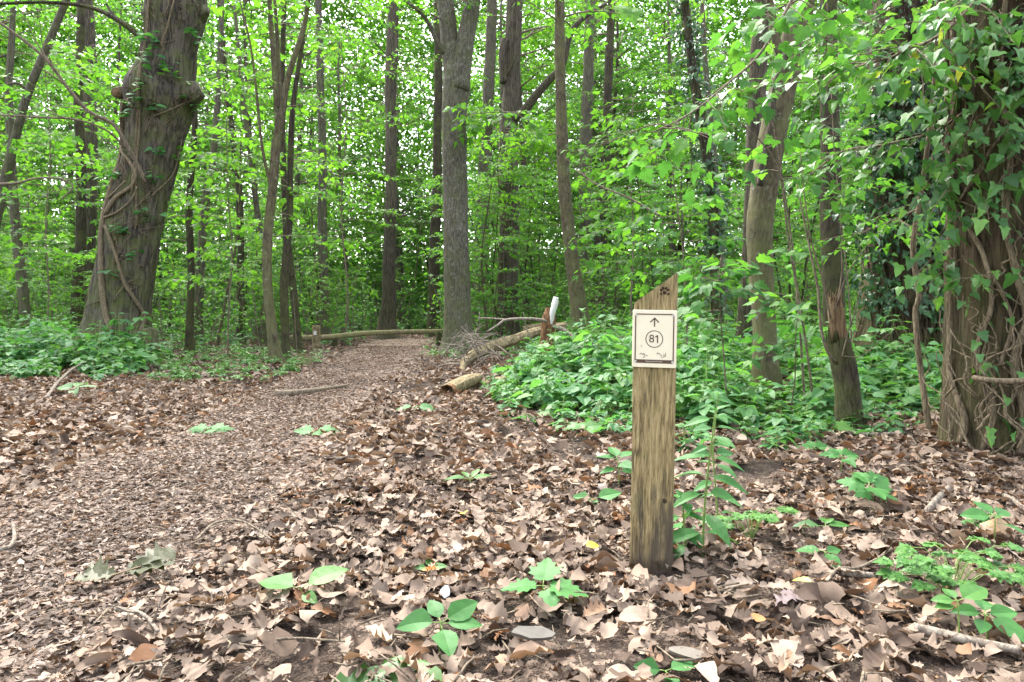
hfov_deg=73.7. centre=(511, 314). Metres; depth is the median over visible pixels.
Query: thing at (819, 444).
seedling
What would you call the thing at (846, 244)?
young tree
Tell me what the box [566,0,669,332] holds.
dark trunk tree
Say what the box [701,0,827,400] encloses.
whip sapling
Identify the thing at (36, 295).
bushy sapling
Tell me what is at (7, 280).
bushy sapling
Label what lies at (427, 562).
seedling
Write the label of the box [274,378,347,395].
fallen stick
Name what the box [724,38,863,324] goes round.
young tree
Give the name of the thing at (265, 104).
woodland tree
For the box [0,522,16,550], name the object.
fallen stick
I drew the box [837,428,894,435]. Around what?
fallen stick
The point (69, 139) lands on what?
whip sapling
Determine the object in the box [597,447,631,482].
seedling
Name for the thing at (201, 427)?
seedling
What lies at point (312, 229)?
young tree
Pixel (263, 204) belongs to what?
young tree
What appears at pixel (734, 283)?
bushy sapling
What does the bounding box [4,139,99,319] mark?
young tree
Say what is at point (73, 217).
young tree
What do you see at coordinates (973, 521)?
ferny herb
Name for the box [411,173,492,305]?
young tree
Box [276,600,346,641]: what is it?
fallen stick
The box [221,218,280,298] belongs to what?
young tree
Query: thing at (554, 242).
young tree
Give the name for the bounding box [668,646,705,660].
bark chip
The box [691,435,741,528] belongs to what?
tall herb
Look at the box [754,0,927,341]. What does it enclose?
whip sapling
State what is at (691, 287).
bushy sapling
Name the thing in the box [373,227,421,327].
young tree
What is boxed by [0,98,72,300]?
young tree
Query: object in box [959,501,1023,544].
seedling
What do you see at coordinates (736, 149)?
woodland tree
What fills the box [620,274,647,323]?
bushy sapling
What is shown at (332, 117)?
woodland tree
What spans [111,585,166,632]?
fallen stick
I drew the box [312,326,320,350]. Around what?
marker post
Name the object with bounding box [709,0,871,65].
hanging branch
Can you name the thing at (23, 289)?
slender tree
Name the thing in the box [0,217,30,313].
bushy sapling
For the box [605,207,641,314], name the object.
young tree
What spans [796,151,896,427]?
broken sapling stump
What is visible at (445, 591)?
paper scrap
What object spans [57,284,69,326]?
bushy sapling
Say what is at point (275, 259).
young tree
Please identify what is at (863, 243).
hanging branch
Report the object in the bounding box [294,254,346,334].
bushy sapling
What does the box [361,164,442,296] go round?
young tree
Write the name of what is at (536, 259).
bushy sapling
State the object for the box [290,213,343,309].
young tree
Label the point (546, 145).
hanging branch
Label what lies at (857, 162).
hanging branch
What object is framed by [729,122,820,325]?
young tree
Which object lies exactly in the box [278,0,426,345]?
whip sapling
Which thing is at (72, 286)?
bushy sapling
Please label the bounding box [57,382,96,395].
seedling
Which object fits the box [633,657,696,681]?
seedling
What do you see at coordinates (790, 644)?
fallen leaves
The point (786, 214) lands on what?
young tree
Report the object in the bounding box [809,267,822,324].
bushy sapling
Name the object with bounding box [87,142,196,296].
young tree
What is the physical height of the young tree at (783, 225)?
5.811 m
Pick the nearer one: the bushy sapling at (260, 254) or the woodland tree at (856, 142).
the bushy sapling at (260, 254)
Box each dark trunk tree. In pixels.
[377,0,486,336]
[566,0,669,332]
[819,0,845,331]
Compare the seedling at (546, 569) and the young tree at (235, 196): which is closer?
the seedling at (546, 569)
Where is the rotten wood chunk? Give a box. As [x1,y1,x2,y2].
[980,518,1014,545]
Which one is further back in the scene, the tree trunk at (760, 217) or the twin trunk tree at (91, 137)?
the twin trunk tree at (91, 137)
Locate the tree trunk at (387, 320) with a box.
[354,0,456,339]
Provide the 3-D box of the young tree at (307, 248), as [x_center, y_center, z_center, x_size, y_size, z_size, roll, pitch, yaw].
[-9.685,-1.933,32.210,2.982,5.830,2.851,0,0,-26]
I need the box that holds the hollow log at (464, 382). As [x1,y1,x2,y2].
[440,373,483,395]
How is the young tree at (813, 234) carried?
on the ground at (350, 625)
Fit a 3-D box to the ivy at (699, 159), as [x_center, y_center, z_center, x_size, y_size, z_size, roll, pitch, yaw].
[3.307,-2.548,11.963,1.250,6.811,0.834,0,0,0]
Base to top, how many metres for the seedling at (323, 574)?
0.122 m
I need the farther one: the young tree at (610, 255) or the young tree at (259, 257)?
the young tree at (610, 255)
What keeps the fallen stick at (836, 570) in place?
on the fallen leaves
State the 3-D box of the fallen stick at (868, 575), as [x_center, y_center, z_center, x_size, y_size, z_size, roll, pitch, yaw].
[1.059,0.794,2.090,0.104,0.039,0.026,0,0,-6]
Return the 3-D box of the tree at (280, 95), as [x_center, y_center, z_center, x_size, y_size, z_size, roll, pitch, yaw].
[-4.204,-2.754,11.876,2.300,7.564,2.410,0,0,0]
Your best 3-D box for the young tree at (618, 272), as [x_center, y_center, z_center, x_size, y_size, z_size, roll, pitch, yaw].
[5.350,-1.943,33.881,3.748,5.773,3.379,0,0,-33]
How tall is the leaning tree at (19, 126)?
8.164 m
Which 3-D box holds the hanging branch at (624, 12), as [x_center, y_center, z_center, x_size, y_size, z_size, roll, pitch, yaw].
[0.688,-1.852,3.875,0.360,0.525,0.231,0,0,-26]
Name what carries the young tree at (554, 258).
on the ground at (350, 625)
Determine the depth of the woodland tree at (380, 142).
39.99 m
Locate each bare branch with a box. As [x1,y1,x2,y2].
[0,20,146,181]
[0,98,125,147]
[0,176,92,203]
[567,123,725,156]
[568,161,659,216]
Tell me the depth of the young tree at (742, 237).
34.88 m
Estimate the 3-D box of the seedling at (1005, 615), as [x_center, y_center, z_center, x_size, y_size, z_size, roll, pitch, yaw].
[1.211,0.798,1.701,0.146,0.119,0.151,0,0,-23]
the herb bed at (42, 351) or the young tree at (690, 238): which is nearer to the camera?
the herb bed at (42, 351)
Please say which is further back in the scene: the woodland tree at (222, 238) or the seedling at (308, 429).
the woodland tree at (222, 238)
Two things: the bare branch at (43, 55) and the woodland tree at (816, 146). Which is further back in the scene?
the woodland tree at (816, 146)
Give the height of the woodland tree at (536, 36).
20.596 m
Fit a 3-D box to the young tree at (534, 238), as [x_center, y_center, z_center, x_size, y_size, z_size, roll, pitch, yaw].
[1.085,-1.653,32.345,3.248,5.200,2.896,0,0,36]
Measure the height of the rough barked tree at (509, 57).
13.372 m
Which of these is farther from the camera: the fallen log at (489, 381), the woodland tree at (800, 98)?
the woodland tree at (800, 98)
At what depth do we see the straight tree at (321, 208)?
19.91 m
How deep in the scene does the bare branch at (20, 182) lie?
11.99 m
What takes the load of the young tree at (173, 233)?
on the ground at (350, 625)
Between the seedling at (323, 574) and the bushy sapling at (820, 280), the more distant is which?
the bushy sapling at (820, 280)
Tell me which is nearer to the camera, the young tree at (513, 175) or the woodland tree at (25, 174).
the young tree at (513, 175)
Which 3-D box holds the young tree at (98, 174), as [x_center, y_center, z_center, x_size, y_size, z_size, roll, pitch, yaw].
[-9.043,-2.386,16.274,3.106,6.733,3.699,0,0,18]
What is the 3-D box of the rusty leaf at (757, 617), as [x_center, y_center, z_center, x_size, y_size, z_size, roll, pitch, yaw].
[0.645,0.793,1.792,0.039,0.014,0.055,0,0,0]
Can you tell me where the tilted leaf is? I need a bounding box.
[773,587,805,605]
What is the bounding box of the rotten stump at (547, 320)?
[478,297,624,368]
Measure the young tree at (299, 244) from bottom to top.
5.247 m
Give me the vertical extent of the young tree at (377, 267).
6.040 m
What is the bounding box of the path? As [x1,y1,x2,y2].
[0,339,433,681]
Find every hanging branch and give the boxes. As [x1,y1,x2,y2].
[442,97,549,147]
[467,109,555,162]
[595,0,643,24]
[627,0,837,206]
[697,0,1023,146]
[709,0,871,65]
[763,0,943,94]
[783,108,989,246]
[794,205,945,265]
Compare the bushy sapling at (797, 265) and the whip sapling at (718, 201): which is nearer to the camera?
the whip sapling at (718, 201)
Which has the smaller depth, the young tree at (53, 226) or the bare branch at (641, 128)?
the bare branch at (641, 128)
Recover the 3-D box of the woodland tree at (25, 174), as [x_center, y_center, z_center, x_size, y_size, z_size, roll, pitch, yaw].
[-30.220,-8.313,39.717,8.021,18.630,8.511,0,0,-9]
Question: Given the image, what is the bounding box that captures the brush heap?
[433,312,510,369]
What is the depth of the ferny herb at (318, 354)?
10.98 m
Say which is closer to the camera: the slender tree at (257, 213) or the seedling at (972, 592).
the seedling at (972, 592)
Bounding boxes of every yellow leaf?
[586,541,598,547]
[792,577,810,581]
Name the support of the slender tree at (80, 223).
on the ground at (350, 625)
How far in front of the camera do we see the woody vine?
6.80 m
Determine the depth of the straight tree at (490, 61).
26.81 m
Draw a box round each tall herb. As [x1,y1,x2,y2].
[673,404,748,555]
[673,490,706,558]
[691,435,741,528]
[693,392,734,462]
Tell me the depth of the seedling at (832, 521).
2.68 m
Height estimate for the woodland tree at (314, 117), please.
17.779 m
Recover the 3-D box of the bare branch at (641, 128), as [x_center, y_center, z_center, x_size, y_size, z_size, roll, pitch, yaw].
[1.875,-2.394,9.648,2.274,0.459,0.610,0,0,19]
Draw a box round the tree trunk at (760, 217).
[746,0,814,398]
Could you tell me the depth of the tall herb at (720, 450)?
3.96 m
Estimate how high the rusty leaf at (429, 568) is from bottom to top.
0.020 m
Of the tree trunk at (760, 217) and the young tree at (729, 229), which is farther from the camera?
the young tree at (729, 229)
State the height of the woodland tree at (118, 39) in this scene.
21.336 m
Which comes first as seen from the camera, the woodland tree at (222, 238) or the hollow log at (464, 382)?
the hollow log at (464, 382)
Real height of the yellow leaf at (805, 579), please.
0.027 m
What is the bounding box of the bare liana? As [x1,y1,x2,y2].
[910,0,940,435]
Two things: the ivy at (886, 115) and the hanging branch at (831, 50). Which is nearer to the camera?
the hanging branch at (831, 50)
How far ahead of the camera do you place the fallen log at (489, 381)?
7.86 m
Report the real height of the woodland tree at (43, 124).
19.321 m
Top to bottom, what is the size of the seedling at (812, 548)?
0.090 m
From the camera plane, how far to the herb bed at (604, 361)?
6.47 m
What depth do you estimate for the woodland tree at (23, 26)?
29.71 m
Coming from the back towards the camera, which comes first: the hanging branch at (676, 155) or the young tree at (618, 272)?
the young tree at (618, 272)
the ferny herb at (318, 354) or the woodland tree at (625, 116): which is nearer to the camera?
the ferny herb at (318, 354)
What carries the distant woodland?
on the ground at (350, 625)
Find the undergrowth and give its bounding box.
[0,217,860,354]
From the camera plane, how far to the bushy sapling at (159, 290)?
16.49 m
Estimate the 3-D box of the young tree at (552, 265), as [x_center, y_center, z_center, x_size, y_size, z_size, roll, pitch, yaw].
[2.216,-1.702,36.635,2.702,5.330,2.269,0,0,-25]
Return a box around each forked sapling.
[160,42,260,354]
[165,0,252,344]
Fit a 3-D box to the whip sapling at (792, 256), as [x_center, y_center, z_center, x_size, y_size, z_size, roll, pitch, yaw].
[2.060,-0.344,5.349,1.429,2.455,0.717,0,0,-45]
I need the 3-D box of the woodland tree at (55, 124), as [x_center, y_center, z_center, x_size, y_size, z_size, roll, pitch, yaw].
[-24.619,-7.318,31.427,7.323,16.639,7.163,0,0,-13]
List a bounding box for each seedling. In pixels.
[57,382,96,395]
[188,423,234,434]
[259,565,348,603]
[294,424,339,435]
[396,403,435,409]
[396,598,481,656]
[414,558,447,575]
[443,469,491,482]
[499,557,588,610]
[562,420,601,439]
[573,488,621,504]
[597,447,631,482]
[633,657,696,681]
[793,517,848,526]
[796,440,830,450]
[796,545,840,567]
[819,448,858,471]
[836,469,896,509]
[931,584,987,644]
[951,600,1023,641]
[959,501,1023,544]
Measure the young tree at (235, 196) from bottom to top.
7.853 m
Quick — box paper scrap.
[440,585,449,597]
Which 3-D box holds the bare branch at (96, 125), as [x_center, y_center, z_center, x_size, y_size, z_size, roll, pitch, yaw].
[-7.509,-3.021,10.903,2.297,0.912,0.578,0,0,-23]
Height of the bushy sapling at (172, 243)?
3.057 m
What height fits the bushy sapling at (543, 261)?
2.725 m
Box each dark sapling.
[226,0,367,357]
[247,0,342,353]
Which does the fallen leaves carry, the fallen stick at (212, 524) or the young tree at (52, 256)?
the fallen stick at (212, 524)
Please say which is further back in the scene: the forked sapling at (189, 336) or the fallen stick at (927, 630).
the forked sapling at (189, 336)
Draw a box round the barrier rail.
[290,329,442,347]
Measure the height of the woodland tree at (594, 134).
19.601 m
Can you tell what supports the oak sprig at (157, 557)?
on the fallen leaves
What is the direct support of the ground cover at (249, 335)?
on the ground at (350, 625)
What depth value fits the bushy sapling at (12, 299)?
26.38 m
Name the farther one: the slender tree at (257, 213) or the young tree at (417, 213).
the young tree at (417, 213)
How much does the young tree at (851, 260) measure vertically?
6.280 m
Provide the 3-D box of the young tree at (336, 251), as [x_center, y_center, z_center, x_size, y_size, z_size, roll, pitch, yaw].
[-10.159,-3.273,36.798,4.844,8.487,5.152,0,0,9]
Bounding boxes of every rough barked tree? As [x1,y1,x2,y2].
[421,0,607,342]
[673,0,768,350]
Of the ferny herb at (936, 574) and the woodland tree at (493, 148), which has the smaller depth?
the ferny herb at (936, 574)
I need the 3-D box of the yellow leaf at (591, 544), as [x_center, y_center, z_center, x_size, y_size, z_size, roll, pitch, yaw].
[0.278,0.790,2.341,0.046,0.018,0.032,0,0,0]
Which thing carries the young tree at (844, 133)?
on the ground at (350, 625)
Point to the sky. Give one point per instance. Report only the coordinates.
(323, 12)
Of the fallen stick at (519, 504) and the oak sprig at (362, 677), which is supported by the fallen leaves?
the fallen stick at (519, 504)
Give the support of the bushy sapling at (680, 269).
on the ground at (350, 625)
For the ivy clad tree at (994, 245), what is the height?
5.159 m
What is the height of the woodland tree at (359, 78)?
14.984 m
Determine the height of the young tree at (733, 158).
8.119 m
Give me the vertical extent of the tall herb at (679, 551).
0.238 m
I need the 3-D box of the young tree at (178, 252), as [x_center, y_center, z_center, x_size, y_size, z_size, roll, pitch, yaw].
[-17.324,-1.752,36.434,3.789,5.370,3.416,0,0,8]
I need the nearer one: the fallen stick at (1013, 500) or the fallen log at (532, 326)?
the fallen stick at (1013, 500)
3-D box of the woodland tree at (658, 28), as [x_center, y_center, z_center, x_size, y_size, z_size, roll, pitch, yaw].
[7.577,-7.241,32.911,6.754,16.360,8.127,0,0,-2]
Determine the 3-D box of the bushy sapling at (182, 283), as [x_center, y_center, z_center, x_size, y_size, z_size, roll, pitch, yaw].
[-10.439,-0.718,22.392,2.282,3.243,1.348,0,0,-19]
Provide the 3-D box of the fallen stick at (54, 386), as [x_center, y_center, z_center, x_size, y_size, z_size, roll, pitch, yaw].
[-5.472,0.772,8.507,0.218,0.185,3.749,0,0,-23]
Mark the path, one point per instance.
(51, 651)
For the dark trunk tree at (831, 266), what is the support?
on the ground at (350, 625)
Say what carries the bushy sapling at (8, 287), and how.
on the ground at (350, 625)
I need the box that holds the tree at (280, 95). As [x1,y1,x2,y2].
[218,0,341,362]
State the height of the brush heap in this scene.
0.894 m
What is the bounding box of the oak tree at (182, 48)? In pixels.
[0,0,222,365]
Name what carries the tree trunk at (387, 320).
on the ground at (350, 625)
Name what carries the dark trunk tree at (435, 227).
on the ground at (350, 625)
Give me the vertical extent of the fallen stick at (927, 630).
0.030 m
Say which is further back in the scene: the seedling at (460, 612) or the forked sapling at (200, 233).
the forked sapling at (200, 233)
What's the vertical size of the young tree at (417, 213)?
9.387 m
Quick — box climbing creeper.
[84,0,217,333]
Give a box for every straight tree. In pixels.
[269,0,363,342]
[472,0,525,332]
[535,0,644,309]
[837,20,866,277]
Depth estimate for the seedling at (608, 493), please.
3.00 m
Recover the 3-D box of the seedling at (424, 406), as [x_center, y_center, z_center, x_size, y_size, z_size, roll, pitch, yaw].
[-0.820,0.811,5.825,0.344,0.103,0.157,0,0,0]
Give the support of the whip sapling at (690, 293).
on the ground at (350, 625)
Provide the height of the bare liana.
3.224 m
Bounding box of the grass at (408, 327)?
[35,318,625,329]
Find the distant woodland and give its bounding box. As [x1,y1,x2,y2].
[0,0,862,318]
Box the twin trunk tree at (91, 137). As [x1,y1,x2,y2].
[5,0,142,298]
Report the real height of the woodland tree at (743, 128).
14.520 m
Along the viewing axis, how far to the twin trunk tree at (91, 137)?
19.84 m
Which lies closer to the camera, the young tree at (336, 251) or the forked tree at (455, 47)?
the forked tree at (455, 47)
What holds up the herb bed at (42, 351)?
on the ground at (350, 625)
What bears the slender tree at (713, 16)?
on the ground at (350, 625)
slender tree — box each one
[0,0,64,328]
[42,0,124,331]
[190,5,301,346]
[199,0,269,342]
[653,0,768,330]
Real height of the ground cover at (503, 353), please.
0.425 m
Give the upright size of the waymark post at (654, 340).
1.235 m
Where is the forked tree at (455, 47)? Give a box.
[382,0,480,352]
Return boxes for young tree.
[0,52,109,311]
[0,95,52,173]
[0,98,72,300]
[0,189,63,323]
[0,204,74,329]
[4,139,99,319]
[14,67,119,298]
[34,241,74,315]
[39,158,104,291]
[59,70,211,295]
[67,130,221,335]
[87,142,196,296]
[97,142,260,318]
[97,213,185,311]
[156,46,314,346]
[158,140,251,331]
[168,237,226,311]
[176,202,272,322]
[186,249,224,309]
[207,149,357,341]
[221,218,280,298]
[225,206,294,312]
[226,193,300,325]
[244,182,358,325]
[258,111,377,325]
[281,215,338,305]
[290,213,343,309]
[295,171,370,304]
[355,233,382,320]
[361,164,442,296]
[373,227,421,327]
[396,157,472,325]
[396,171,442,329]
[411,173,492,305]
[415,143,553,337]
[421,116,570,339]
[468,151,579,323]
[488,94,600,316]
[518,226,560,322]
[529,236,567,310]
[534,213,577,318]
[544,125,626,307]
[545,147,663,329]
[547,195,592,269]
[572,171,690,325]
[592,226,650,316]
[600,145,703,299]
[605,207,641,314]
[606,49,748,332]
[606,229,653,310]
[622,194,685,305]
[651,122,738,306]
[665,218,741,316]
[679,175,788,315]
[688,150,745,316]
[702,163,820,310]
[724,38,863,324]
[724,200,795,261]
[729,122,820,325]
[773,161,819,300]
[774,154,857,320]
[774,181,854,307]
[783,164,858,302]
[795,117,863,315]
[817,95,864,323]
[818,202,858,302]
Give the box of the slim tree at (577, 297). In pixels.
[512,0,642,334]
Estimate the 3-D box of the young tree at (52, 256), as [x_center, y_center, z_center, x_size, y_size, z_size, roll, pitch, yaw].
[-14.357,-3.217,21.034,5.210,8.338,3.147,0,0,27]
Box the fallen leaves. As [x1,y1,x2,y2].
[0,332,1023,681]
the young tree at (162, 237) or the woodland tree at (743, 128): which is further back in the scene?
the young tree at (162, 237)
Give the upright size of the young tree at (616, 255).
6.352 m
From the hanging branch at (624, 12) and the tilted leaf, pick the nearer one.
the tilted leaf
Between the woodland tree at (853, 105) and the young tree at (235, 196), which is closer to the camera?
the young tree at (235, 196)
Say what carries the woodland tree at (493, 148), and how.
on the ground at (350, 625)
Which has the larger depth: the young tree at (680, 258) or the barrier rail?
the young tree at (680, 258)
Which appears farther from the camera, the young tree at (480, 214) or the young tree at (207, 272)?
the young tree at (207, 272)
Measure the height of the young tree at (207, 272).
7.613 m
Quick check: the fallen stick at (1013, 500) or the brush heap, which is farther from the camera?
the brush heap
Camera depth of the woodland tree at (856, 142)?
33.89 m
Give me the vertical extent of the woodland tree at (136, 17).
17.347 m
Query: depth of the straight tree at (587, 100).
25.82 m
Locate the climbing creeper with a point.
(114, 175)
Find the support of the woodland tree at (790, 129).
on the ground at (350, 625)
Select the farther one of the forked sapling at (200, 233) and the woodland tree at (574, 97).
the woodland tree at (574, 97)
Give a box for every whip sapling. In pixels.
[0,0,131,319]
[155,41,301,356]
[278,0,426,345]
[555,91,706,316]
[596,127,748,344]
[676,253,777,407]
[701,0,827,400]
[704,106,829,408]
[733,295,825,408]
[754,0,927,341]
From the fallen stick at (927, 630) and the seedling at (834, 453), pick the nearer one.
the fallen stick at (927, 630)
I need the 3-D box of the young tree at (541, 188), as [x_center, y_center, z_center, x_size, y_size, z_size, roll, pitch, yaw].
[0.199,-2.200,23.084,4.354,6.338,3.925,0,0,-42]
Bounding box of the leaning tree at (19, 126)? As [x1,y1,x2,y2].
[0,0,105,227]
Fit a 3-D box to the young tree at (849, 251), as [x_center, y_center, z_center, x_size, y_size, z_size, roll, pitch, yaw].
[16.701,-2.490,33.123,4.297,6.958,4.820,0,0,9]
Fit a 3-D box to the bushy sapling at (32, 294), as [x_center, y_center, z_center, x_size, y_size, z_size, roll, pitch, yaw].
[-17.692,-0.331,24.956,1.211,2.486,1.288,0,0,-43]
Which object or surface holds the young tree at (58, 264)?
on the ground at (350, 625)
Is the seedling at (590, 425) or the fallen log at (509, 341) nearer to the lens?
the seedling at (590, 425)
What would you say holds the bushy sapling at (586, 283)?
on the ground at (350, 625)
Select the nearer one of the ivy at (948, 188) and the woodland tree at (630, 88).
the ivy at (948, 188)
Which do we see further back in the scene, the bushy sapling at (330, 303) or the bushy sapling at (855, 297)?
the bushy sapling at (330, 303)
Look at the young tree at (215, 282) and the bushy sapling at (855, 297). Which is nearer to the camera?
the bushy sapling at (855, 297)
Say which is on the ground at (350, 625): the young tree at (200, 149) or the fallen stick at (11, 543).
the young tree at (200, 149)
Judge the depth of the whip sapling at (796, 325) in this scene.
5.76 m
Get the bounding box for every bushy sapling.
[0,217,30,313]
[0,240,25,319]
[0,252,26,321]
[1,274,35,326]
[11,272,42,321]
[12,280,69,326]
[35,245,96,326]
[40,246,73,321]
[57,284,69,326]
[152,266,162,323]
[157,246,229,339]
[159,241,215,342]
[220,261,257,321]
[246,243,291,333]
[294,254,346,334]
[306,282,339,330]
[519,240,562,320]
[530,260,569,320]
[556,263,602,322]
[561,246,604,332]
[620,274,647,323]
[658,248,733,328]
[678,259,708,319]
[708,263,740,328]
[774,241,822,324]
[774,248,820,319]
[787,237,821,322]
[790,235,856,325]
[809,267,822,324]
[844,222,863,313]
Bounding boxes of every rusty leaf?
[423,566,438,570]
[751,613,765,621]
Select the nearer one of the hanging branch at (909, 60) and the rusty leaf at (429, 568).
the rusty leaf at (429, 568)
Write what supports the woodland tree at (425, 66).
on the ground at (350, 625)
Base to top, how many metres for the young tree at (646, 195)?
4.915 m
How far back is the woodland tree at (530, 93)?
41.45 m
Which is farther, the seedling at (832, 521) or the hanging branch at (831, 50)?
the hanging branch at (831, 50)
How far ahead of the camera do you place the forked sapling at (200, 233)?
18.93 m
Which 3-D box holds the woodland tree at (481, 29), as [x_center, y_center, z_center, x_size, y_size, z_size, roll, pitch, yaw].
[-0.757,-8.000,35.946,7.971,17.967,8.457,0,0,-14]
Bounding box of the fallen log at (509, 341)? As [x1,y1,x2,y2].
[459,322,566,370]
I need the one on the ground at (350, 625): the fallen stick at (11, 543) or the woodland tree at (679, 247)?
the woodland tree at (679, 247)
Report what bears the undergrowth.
on the ground at (350, 625)
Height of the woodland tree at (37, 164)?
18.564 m
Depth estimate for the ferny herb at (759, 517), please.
2.49 m
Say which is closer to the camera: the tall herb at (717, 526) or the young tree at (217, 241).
the tall herb at (717, 526)
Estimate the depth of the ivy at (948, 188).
4.04 m
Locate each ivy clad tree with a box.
[681,0,722,339]
[852,0,944,383]
[936,0,1023,461]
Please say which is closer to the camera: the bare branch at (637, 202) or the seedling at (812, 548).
the seedling at (812, 548)
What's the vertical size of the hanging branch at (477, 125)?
1.429 m
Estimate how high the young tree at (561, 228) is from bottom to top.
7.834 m
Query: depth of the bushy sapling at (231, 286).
26.77 m
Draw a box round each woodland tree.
[0,0,75,202]
[0,0,75,325]
[0,18,74,226]
[0,69,75,235]
[6,35,119,295]
[30,0,184,207]
[74,0,246,200]
[135,53,263,265]
[176,0,336,316]
[220,5,373,328]
[256,47,357,279]
[279,42,399,328]
[328,0,442,329]
[329,84,442,261]
[422,0,557,237]
[427,10,617,325]
[467,46,583,282]
[468,104,557,300]
[518,0,666,242]
[529,88,664,241]
[536,5,686,209]
[568,51,659,306]
[609,0,744,297]
[631,7,745,262]
[674,60,768,254]
[696,33,850,224]
[721,13,813,280]
[741,10,867,220]
[771,0,862,277]
[779,0,863,226]
[814,16,858,232]
[838,0,862,240]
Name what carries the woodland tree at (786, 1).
on the ground at (350, 625)
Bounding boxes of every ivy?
[667,0,735,339]
[831,0,945,355]
[869,0,1023,459]
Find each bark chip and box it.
[511,626,555,640]
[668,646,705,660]
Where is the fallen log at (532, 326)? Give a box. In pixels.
[523,322,570,330]
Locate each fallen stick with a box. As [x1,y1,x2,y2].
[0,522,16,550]
[45,361,95,399]
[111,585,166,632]
[195,490,273,540]
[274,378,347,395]
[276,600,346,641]
[509,484,522,507]
[823,540,897,581]
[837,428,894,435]
[840,568,874,578]
[914,622,1020,654]
[924,485,950,512]
[1002,493,1023,510]
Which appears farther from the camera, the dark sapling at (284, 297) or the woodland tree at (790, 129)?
the woodland tree at (790, 129)
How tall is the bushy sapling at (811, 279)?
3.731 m
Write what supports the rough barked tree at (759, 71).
on the ground at (350, 625)
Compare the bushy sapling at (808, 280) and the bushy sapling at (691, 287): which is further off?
the bushy sapling at (691, 287)
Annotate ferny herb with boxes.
[287,349,329,365]
[707,506,798,538]
[872,535,1023,591]
[961,512,1001,527]
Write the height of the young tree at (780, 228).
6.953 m
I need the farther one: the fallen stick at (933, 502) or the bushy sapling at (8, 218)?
the bushy sapling at (8, 218)
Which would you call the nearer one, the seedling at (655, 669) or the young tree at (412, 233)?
the seedling at (655, 669)
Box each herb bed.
[0,311,174,380]
[482,304,943,431]
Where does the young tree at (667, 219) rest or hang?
on the ground at (350, 625)
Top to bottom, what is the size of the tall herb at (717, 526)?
0.536 m
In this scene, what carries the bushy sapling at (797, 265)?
on the ground at (350, 625)
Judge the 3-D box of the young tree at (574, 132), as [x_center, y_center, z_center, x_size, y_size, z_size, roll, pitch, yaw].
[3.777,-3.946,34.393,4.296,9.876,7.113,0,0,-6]
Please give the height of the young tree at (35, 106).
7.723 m
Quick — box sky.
[0,0,861,290]
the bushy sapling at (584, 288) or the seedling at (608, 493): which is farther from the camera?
the bushy sapling at (584, 288)
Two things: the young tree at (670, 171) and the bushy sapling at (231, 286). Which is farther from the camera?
the bushy sapling at (231, 286)
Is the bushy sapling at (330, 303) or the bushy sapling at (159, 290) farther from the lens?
the bushy sapling at (330, 303)
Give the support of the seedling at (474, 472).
on the ground at (350, 625)
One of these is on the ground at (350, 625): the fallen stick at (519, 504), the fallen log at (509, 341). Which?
the fallen log at (509, 341)
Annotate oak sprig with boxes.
[74,540,175,581]
[333,655,441,681]
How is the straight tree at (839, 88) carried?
on the ground at (350, 625)
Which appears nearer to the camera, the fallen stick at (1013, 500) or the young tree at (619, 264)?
the fallen stick at (1013, 500)
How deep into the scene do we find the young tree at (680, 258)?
35.35 m
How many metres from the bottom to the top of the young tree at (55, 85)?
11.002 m
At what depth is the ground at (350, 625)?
2.10 m
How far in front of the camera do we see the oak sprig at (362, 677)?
1.54 m
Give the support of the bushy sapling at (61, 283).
on the ground at (350, 625)
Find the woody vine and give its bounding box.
[757,52,786,185]
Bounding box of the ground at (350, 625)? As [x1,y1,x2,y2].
[0,329,1023,681]
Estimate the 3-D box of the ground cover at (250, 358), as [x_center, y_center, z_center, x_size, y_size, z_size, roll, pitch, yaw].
[-5.317,0.744,13.122,3.088,0.336,10.003,0,0,-27]
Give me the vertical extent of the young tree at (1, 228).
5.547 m
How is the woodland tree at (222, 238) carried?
on the ground at (350, 625)
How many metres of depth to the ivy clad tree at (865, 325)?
8.62 m
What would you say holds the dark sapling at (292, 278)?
on the ground at (350, 625)
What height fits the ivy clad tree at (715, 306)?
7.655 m
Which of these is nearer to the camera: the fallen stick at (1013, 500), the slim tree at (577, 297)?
the fallen stick at (1013, 500)
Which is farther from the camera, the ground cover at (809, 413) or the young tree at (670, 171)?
the young tree at (670, 171)
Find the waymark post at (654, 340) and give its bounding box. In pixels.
[629,273,677,571]
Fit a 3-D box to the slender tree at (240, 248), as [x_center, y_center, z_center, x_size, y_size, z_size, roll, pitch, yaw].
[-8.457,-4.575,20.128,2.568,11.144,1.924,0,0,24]
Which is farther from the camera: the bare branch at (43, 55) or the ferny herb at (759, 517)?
the bare branch at (43, 55)
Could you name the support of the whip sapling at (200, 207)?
on the ground at (350, 625)
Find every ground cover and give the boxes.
[44,320,809,346]
[146,340,322,382]
[421,333,528,358]
[478,376,940,457]
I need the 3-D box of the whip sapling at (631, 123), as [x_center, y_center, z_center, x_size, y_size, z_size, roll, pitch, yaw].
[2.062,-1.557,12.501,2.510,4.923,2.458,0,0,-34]
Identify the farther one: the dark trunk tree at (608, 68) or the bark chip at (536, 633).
the dark trunk tree at (608, 68)
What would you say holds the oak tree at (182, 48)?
on the ground at (350, 625)
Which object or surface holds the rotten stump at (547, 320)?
on the ground at (350, 625)
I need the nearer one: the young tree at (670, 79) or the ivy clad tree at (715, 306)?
the ivy clad tree at (715, 306)

